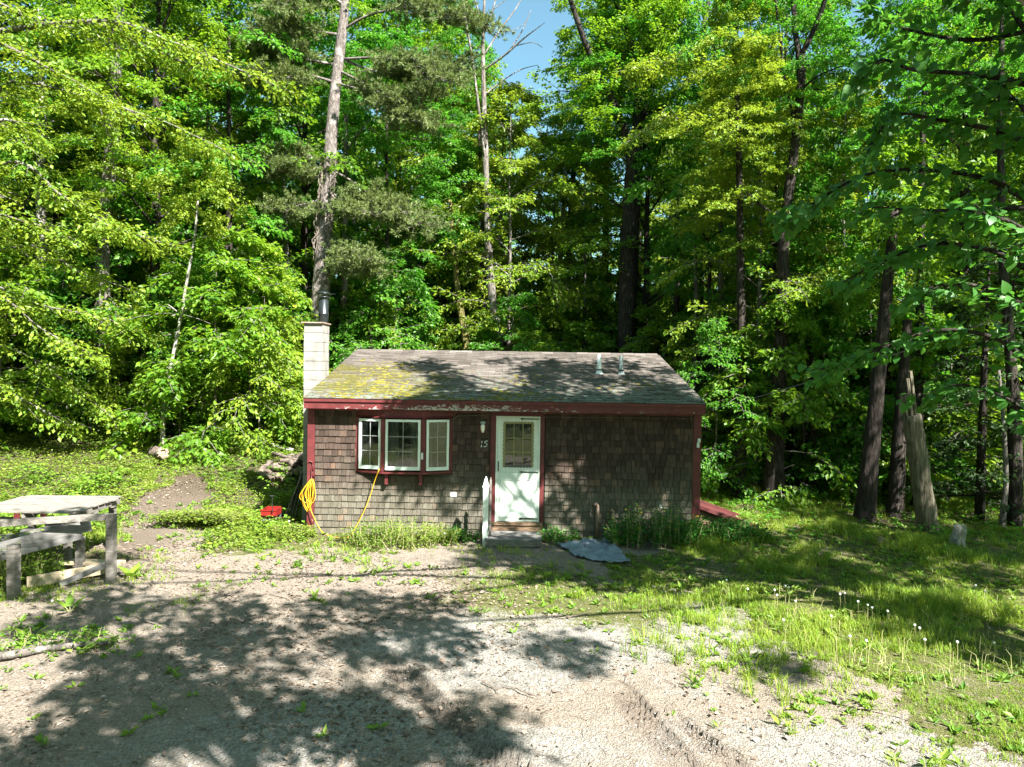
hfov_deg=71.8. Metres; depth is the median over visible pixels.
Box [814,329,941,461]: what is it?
sapling
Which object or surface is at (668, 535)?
celandine
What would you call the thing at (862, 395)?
sapling
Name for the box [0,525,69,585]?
weed clump
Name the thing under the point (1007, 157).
forest tree
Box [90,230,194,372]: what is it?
sapling
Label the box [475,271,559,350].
sapling
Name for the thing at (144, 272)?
forest tree
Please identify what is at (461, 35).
forest tree
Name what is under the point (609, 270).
forest tree
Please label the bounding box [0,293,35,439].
sapling
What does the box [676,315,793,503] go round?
sapling
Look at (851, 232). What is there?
forest tree
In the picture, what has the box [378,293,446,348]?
sapling
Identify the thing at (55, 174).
forest tree
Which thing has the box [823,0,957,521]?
broad dark tree
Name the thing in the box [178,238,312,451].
sapling
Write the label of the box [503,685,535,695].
stick
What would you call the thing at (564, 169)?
pale tree
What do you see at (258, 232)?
sapling
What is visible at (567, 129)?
dark tree
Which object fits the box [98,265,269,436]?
sapling
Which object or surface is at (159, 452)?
cut log
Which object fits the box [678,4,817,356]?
slim dark tree
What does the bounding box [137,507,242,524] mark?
weed clump
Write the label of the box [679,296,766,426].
sapling
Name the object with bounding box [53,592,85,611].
burdock
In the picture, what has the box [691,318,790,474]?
sapling
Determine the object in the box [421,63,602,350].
forest tree
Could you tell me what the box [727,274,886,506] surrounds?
sapling
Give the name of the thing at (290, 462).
log
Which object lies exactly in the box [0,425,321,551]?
ground cover
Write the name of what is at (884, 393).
sapling
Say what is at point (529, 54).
sky
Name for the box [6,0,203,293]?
forest tree
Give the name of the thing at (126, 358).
sapling
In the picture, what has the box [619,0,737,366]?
slim tree
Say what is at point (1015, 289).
hemlock tree
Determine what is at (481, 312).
sapling
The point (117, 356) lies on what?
sapling
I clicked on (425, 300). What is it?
sapling
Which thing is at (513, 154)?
forest tree
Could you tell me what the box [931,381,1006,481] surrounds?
sapling
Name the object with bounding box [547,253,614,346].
sapling
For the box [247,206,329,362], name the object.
sapling
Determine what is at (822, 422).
hemlock tree
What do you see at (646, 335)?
sapling
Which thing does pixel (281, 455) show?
log
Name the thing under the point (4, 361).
sapling
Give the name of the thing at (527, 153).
forest tree
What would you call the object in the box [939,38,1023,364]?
forest tree
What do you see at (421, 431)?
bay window
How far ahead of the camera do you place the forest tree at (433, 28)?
31.86 m
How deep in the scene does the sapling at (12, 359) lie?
24.03 m
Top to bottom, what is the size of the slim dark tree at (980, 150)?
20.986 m
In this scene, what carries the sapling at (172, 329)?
on the ground at (654, 702)
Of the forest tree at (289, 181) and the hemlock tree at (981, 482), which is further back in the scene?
the forest tree at (289, 181)
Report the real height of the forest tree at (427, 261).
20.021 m
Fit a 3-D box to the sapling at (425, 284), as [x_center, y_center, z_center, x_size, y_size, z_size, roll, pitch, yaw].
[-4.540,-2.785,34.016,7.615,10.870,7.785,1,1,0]
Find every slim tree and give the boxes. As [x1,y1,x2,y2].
[223,0,350,368]
[305,0,404,346]
[618,81,758,392]
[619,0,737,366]
[728,149,875,496]
[800,341,809,488]
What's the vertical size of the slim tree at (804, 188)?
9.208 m
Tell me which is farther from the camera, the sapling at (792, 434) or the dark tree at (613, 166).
the dark tree at (613, 166)
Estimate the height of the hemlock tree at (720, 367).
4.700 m
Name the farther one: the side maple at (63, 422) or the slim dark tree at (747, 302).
the slim dark tree at (747, 302)
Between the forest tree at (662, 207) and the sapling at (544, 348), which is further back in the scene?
the forest tree at (662, 207)
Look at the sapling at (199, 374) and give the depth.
20.13 m
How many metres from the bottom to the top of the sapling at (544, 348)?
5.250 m
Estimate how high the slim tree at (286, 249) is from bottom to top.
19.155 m
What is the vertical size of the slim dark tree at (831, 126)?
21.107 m
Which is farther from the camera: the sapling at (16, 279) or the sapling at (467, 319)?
the sapling at (467, 319)
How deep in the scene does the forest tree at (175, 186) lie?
34.63 m
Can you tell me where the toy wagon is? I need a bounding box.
[260,495,282,523]
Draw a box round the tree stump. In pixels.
[949,523,966,546]
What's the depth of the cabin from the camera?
14.03 m
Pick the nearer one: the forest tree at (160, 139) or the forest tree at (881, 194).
the forest tree at (160, 139)
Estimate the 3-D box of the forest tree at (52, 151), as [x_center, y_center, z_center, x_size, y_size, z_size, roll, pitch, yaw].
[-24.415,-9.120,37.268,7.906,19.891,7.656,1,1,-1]
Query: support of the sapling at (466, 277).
on the ground at (654, 702)
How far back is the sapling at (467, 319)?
33.24 m
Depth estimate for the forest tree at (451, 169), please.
31.17 m
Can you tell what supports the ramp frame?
on the ground at (654, 702)
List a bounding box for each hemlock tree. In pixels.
[692,330,752,480]
[788,340,880,471]
[808,226,975,496]
[879,234,1023,521]
[892,254,1002,487]
[951,217,1023,486]
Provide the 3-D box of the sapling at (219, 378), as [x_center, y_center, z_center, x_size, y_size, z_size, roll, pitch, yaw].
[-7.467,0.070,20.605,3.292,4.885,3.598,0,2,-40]
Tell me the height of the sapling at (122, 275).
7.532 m
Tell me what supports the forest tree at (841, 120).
on the ground at (654, 702)
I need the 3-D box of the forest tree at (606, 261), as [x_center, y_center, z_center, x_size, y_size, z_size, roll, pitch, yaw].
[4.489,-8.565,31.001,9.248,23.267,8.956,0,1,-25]
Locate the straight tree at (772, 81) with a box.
[653,0,809,498]
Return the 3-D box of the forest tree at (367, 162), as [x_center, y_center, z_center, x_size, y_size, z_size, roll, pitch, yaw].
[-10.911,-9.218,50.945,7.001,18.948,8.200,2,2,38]
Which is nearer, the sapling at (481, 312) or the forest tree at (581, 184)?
the sapling at (481, 312)
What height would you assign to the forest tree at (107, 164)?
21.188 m
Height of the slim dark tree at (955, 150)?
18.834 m
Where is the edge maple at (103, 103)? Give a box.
[0,0,307,383]
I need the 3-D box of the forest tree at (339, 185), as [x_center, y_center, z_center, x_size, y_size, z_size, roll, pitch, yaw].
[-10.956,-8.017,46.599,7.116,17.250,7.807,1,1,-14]
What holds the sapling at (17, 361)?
on the ground at (654, 702)
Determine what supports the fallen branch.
on the ground at (654, 702)
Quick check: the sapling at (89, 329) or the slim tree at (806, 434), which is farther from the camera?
the sapling at (89, 329)
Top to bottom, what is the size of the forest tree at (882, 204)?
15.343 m
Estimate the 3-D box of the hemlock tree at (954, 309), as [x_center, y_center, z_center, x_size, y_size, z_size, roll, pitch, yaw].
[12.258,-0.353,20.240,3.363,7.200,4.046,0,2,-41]
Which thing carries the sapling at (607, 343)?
on the ground at (654, 702)
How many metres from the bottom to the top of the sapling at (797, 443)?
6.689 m
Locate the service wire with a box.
[707,310,1020,410]
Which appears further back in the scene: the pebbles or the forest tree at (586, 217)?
the forest tree at (586, 217)
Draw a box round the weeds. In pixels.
[0,449,1023,766]
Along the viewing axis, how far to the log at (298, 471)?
18.54 m
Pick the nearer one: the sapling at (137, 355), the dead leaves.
the dead leaves
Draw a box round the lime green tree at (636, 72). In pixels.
[611,17,806,460]
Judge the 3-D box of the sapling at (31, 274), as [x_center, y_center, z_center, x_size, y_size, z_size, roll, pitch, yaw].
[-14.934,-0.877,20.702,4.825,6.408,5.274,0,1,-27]
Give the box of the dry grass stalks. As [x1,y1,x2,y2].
[707,582,1023,690]
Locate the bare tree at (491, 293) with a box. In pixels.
[464,0,543,350]
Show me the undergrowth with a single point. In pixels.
(765, 516)
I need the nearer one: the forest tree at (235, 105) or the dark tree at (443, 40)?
the dark tree at (443, 40)
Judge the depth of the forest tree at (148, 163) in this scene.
21.97 m
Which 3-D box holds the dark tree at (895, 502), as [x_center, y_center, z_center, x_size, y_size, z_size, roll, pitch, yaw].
[9.037,-1.332,16.085,3.579,9.043,3.233,2,2,38]
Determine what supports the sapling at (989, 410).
on the ground at (654, 702)
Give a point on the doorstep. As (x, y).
(521, 538)
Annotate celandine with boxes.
[603,497,709,549]
[671,516,774,544]
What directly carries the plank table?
on the ground at (654, 702)
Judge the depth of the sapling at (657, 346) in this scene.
26.01 m
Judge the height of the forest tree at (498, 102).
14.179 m
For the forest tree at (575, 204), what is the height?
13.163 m
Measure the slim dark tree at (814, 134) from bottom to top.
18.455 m
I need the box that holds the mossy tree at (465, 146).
[408,118,501,350]
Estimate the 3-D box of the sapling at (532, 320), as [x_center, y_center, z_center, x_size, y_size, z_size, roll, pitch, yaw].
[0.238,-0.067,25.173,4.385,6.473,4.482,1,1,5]
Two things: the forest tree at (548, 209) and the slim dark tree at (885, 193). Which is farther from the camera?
the forest tree at (548, 209)
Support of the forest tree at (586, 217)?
on the ground at (654, 702)
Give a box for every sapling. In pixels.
[0,240,88,450]
[0,265,91,429]
[0,271,27,403]
[0,278,79,431]
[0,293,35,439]
[0,334,25,423]
[2,337,33,378]
[3,300,125,437]
[5,216,147,423]
[11,161,209,438]
[48,330,124,422]
[83,305,205,449]
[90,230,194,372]
[96,224,303,470]
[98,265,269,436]
[111,286,188,420]
[112,340,234,439]
[113,297,261,421]
[127,259,274,442]
[145,125,253,447]
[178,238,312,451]
[185,221,308,427]
[188,302,303,458]
[197,285,332,447]
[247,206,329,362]
[251,287,351,428]
[259,218,411,398]
[297,329,371,401]
[328,246,443,370]
[328,290,410,373]
[362,228,476,343]
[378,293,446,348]
[410,232,520,338]
[428,317,487,350]
[440,342,462,350]
[452,309,504,339]
[467,291,553,351]
[468,306,517,350]
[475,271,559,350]
[505,310,579,351]
[511,328,558,351]
[539,281,648,351]
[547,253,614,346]
[555,318,616,352]
[574,332,595,348]
[607,302,687,381]
[619,302,723,460]
[639,330,680,365]
[641,212,764,404]
[666,316,764,462]
[674,344,735,413]
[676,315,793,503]
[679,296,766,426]
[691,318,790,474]
[697,285,867,513]
[700,408,757,488]
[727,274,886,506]
[734,272,824,439]
[762,274,899,481]
[767,245,974,491]
[784,411,853,472]
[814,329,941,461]
[823,276,945,479]
[826,290,1003,503]
[858,310,1023,503]
[893,320,1001,486]
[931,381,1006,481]
[970,355,1019,466]
[970,411,1023,506]
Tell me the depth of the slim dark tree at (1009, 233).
24.89 m
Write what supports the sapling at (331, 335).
on the ground at (654, 702)
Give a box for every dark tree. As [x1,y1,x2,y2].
[373,3,501,328]
[424,0,501,350]
[540,68,625,332]
[544,0,671,352]
[639,0,756,383]
[653,0,766,460]
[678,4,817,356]
[706,0,850,461]
[724,0,864,340]
[734,0,867,452]
[750,0,837,316]
[790,0,876,272]
[816,126,1001,517]
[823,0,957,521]
[850,0,961,306]
[856,0,991,508]
[861,0,997,338]
[873,33,974,316]
[899,0,1023,371]
[930,2,1023,425]
[941,0,1023,472]
[952,2,1014,320]
[1006,96,1021,348]
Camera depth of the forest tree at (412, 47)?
37.05 m
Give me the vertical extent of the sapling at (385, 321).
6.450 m
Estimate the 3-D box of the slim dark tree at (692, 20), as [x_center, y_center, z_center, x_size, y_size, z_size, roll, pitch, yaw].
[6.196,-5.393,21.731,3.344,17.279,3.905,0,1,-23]
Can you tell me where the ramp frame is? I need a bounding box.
[0,513,125,599]
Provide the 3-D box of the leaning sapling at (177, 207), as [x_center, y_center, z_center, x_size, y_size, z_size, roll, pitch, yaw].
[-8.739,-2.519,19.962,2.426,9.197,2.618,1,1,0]
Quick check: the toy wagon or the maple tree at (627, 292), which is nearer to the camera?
the toy wagon
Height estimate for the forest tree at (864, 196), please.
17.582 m
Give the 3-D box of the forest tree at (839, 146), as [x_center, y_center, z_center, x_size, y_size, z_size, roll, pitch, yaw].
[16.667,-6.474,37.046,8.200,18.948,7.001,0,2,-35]
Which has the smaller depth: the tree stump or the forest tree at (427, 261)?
the tree stump
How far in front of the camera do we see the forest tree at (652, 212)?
37.72 m
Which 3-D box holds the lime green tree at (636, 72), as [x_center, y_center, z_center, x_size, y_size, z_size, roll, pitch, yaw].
[5.780,-4.093,21.303,5.835,14.270,3.670,1,1,0]
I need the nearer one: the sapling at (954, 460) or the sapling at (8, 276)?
the sapling at (954, 460)
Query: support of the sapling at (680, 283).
on the ground at (654, 702)
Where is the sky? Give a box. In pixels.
[0,0,982,307]
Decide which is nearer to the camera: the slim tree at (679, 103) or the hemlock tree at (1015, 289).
the hemlock tree at (1015, 289)
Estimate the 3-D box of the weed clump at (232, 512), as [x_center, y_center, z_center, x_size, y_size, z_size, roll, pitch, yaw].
[-6.037,2.661,15.122,1.343,0.481,2.482,1,1,0]
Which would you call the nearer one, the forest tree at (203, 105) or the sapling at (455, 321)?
the sapling at (455, 321)
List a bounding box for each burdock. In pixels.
[11,626,47,640]
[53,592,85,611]
[118,563,146,576]
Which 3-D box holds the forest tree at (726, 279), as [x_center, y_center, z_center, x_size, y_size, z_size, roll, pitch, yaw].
[8.570,-3.184,21.901,5.826,12.872,5.310,1,1,-1]
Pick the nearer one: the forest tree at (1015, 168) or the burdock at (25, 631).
the burdock at (25, 631)
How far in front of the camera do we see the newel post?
13.26 m
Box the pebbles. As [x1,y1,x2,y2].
[0,559,992,766]
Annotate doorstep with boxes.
[485,531,541,547]
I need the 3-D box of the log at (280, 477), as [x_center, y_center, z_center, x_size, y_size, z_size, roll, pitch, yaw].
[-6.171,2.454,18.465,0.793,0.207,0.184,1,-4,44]
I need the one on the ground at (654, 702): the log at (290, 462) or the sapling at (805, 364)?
the sapling at (805, 364)
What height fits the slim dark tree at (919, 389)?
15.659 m
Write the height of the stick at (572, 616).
0.018 m
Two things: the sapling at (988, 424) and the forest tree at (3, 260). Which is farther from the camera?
the forest tree at (3, 260)
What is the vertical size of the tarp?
0.137 m
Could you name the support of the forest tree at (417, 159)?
on the ground at (654, 702)
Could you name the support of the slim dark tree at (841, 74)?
on the ground at (654, 702)
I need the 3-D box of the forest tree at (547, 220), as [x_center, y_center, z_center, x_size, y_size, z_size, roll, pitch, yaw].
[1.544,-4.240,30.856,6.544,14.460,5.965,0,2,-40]
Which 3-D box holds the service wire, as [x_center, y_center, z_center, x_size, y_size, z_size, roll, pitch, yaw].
[5.571,-0.865,8.600,0.013,3.226,11.720,0,1,-18]
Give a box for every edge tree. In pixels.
[929,0,1023,528]
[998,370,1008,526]
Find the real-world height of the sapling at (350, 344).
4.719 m
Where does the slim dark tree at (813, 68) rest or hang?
on the ground at (654, 702)
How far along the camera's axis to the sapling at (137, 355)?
24.25 m
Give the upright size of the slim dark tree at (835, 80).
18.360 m
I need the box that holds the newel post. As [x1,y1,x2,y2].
[482,477,491,545]
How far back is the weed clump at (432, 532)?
13.29 m
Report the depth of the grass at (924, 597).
10.09 m
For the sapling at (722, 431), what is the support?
on the ground at (654, 702)
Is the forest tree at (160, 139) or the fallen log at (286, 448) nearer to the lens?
the fallen log at (286, 448)
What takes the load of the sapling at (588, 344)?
on the ground at (654, 702)
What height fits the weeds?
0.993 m
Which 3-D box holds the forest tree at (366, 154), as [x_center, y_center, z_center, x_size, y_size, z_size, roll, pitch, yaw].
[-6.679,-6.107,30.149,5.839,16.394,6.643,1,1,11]
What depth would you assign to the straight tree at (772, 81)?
17.85 m
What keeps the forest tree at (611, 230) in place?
on the ground at (654, 702)
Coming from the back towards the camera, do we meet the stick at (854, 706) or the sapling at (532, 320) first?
the sapling at (532, 320)
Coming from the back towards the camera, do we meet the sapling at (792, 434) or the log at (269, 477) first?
the sapling at (792, 434)
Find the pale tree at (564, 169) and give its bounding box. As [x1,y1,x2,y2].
[541,85,617,309]
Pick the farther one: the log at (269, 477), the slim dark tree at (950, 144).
the slim dark tree at (950, 144)
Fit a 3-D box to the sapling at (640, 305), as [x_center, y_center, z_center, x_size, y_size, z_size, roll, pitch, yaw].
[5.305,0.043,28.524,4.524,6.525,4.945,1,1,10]
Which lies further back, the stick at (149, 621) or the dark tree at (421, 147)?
the dark tree at (421, 147)
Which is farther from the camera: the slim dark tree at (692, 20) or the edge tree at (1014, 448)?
the slim dark tree at (692, 20)
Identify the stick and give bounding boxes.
[136,615,163,627]
[284,657,306,667]
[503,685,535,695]
[558,613,587,618]
[801,694,902,717]
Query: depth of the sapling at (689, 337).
22.71 m
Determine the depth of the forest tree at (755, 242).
18.55 m
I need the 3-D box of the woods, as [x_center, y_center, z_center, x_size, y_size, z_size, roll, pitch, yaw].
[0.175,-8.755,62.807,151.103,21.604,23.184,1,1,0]
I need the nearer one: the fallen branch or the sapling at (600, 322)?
the fallen branch
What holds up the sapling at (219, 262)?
on the ground at (654, 702)
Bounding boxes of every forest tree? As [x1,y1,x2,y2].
[0,0,101,263]
[0,0,204,420]
[0,0,223,380]
[0,0,230,432]
[0,23,53,280]
[0,32,143,374]
[0,88,89,356]
[1,45,101,274]
[1,140,89,304]
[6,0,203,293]
[18,0,306,434]
[69,0,245,294]
[70,123,179,323]
[110,0,319,427]
[112,14,300,422]
[128,76,201,292]
[131,21,222,231]
[160,23,282,294]
[169,0,375,326]
[172,0,414,427]
[176,90,281,294]
[185,27,289,232]
[236,7,402,289]
[240,93,312,291]
[270,41,383,304]
[286,40,418,350]
[294,4,479,316]
[308,12,451,325]
[310,0,461,348]
[333,134,383,288]
[336,80,507,350]
[337,25,454,346]
[339,128,381,274]
[364,16,508,323]
[368,126,442,335]
[389,165,502,342]
[406,121,529,349]
[407,85,584,350]
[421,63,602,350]
[425,77,519,304]
[444,140,565,348]
[467,148,588,323]
[475,104,557,279]
[475,114,616,334]
[476,192,532,259]
[505,131,643,346]
[511,0,694,346]
[511,210,576,291]
[540,0,744,353]
[545,170,623,327]
[551,0,714,355]
[586,188,622,300]
[608,136,716,297]
[614,153,717,317]
[641,127,733,317]
[652,77,864,488]
[704,78,877,409]
[728,77,942,487]
[745,107,903,449]
[789,73,872,238]
[805,0,1023,494]
[846,186,904,254]
[861,160,892,207]
[865,190,895,201]
[887,0,1023,323]
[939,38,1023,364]
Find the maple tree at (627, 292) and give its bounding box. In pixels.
[509,0,713,352]
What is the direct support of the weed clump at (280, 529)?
on the ground at (654, 702)
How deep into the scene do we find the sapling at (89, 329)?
20.83 m
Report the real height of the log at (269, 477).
0.263 m
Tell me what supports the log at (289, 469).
on the log
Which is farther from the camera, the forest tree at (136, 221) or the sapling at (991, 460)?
the forest tree at (136, 221)
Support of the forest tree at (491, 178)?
on the ground at (654, 702)
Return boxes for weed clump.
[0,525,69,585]
[0,619,144,660]
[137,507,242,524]
[181,506,259,524]
[257,519,318,541]
[335,515,460,548]
[444,524,482,542]
[535,523,578,545]
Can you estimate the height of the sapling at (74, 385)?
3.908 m
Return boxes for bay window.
[355,409,452,484]
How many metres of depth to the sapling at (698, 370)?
24.26 m
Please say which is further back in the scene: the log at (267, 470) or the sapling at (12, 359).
the sapling at (12, 359)
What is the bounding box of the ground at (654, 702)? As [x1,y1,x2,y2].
[0,380,1023,766]
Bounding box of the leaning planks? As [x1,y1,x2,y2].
[283,470,302,519]
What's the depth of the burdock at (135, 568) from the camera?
11.01 m
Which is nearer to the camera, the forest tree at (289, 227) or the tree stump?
the tree stump
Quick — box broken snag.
[900,371,939,533]
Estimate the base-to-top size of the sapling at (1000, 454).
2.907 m
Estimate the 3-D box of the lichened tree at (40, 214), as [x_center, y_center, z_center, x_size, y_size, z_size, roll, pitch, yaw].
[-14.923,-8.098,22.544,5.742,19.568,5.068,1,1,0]
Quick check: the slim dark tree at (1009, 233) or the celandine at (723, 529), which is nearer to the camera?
the celandine at (723, 529)
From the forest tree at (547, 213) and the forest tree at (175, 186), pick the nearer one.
the forest tree at (175, 186)
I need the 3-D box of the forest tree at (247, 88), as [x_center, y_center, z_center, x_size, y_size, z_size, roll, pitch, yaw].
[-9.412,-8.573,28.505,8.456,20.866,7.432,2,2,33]
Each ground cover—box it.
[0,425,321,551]
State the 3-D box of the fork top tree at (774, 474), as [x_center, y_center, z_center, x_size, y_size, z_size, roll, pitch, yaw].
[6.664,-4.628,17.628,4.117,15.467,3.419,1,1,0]
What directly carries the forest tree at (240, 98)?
on the ground at (654, 702)
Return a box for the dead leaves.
[0,449,1020,766]
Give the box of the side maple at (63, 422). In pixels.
[0,272,165,445]
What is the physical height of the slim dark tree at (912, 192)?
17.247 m
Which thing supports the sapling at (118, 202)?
on the ground at (654, 702)
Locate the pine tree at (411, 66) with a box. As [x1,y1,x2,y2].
[225,0,515,322]
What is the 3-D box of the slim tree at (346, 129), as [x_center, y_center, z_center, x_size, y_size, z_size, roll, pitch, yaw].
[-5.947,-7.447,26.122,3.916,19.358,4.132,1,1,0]
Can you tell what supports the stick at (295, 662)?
on the ground at (654, 702)
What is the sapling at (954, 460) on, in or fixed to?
on the ground at (654, 702)
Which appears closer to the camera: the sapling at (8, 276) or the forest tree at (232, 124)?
the sapling at (8, 276)
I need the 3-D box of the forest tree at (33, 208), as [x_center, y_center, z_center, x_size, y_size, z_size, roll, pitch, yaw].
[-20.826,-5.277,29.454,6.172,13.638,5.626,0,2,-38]
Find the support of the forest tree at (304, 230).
on the ground at (654, 702)
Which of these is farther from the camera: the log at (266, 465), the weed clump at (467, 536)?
the log at (266, 465)
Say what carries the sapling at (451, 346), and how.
on the ground at (654, 702)
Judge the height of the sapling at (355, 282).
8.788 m
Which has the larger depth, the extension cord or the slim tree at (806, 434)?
the slim tree at (806, 434)
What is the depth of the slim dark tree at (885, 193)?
25.36 m
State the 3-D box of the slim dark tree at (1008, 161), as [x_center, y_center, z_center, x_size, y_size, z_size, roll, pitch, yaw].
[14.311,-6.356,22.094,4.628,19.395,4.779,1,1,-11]
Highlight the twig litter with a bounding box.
[6,522,1023,761]
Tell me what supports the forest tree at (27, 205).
on the ground at (654, 702)
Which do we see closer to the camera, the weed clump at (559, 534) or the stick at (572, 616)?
the stick at (572, 616)
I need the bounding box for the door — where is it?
[497,418,538,521]
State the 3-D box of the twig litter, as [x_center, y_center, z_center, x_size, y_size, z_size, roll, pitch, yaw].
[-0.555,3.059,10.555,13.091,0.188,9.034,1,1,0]
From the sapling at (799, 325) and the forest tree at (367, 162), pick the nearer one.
the sapling at (799, 325)
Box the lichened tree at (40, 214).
[0,0,140,431]
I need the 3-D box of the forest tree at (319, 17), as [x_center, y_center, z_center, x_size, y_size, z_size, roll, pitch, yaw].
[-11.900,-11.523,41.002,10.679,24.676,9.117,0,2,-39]
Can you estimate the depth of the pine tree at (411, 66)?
22.89 m
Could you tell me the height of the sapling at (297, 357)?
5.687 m
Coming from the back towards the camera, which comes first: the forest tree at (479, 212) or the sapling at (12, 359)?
the forest tree at (479, 212)
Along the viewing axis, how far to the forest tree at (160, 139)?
27.97 m
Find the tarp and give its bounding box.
[557,538,630,562]
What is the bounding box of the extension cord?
[299,469,379,537]
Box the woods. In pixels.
[134,169,986,347]
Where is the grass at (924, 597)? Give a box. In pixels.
[0,451,1023,766]
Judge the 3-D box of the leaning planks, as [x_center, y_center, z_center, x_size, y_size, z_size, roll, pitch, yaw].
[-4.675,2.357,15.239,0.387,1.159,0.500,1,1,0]
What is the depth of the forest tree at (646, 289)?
24.97 m
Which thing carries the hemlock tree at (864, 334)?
on the ground at (654, 702)
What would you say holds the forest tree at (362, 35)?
on the ground at (654, 702)
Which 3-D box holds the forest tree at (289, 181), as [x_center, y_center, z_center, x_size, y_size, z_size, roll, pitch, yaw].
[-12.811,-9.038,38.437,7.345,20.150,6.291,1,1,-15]
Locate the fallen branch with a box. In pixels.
[0,640,107,660]
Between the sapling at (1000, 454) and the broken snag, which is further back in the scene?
the sapling at (1000, 454)
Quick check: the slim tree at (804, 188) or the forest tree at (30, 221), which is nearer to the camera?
the slim tree at (804, 188)
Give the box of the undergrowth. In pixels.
[61,420,1023,555]
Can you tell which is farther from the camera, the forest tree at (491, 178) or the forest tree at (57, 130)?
the forest tree at (491, 178)
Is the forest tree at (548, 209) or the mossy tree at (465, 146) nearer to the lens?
the mossy tree at (465, 146)
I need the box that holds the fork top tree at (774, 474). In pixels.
[695,0,870,504]
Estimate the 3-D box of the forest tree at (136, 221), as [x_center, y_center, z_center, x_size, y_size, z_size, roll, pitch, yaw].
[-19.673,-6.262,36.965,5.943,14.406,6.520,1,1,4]
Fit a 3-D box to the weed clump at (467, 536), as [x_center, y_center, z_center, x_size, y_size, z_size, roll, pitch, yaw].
[-0.964,2.897,13.686,0.860,0.316,0.854,2,1,29]
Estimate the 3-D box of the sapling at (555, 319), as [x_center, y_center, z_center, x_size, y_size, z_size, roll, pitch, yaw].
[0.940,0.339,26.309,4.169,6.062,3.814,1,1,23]
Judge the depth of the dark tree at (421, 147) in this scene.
28.79 m
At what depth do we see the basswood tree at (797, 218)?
7.81 m
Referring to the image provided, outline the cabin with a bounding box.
[301,291,755,538]
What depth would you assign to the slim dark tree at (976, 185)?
24.44 m
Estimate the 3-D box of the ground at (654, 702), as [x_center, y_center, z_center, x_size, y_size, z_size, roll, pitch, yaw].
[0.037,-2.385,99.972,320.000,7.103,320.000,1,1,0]
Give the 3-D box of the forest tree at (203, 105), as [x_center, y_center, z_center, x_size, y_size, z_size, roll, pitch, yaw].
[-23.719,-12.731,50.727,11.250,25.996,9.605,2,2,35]
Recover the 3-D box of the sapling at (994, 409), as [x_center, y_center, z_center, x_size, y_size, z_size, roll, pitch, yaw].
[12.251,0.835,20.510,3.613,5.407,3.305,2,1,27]
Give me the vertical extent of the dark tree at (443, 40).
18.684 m
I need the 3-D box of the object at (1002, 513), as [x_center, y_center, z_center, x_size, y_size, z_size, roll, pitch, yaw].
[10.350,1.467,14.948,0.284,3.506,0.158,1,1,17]
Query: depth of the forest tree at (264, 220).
22.57 m
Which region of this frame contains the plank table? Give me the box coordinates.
[0,495,121,569]
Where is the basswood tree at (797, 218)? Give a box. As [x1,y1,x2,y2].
[765,0,1023,435]
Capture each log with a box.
[147,446,168,459]
[241,439,293,450]
[255,470,275,481]
[259,460,273,471]
[264,468,294,481]
[270,465,293,471]
[271,452,302,461]
[274,474,283,481]
[279,458,302,464]
[286,456,296,467]
[293,468,301,473]
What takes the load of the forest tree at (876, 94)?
on the ground at (654, 702)
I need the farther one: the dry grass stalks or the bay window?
the bay window
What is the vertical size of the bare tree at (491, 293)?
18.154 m
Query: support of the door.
in the cabin
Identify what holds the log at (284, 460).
on the log
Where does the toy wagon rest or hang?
on the ground at (654, 702)
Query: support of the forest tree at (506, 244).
on the ground at (654, 702)
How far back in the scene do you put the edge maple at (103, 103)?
17.41 m
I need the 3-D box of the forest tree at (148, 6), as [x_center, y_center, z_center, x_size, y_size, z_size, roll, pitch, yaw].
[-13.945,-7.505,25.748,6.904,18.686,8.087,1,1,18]
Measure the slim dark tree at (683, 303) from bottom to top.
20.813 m
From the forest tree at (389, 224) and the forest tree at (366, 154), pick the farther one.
the forest tree at (389, 224)
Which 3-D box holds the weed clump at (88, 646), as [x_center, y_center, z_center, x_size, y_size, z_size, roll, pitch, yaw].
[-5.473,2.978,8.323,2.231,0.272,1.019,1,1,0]

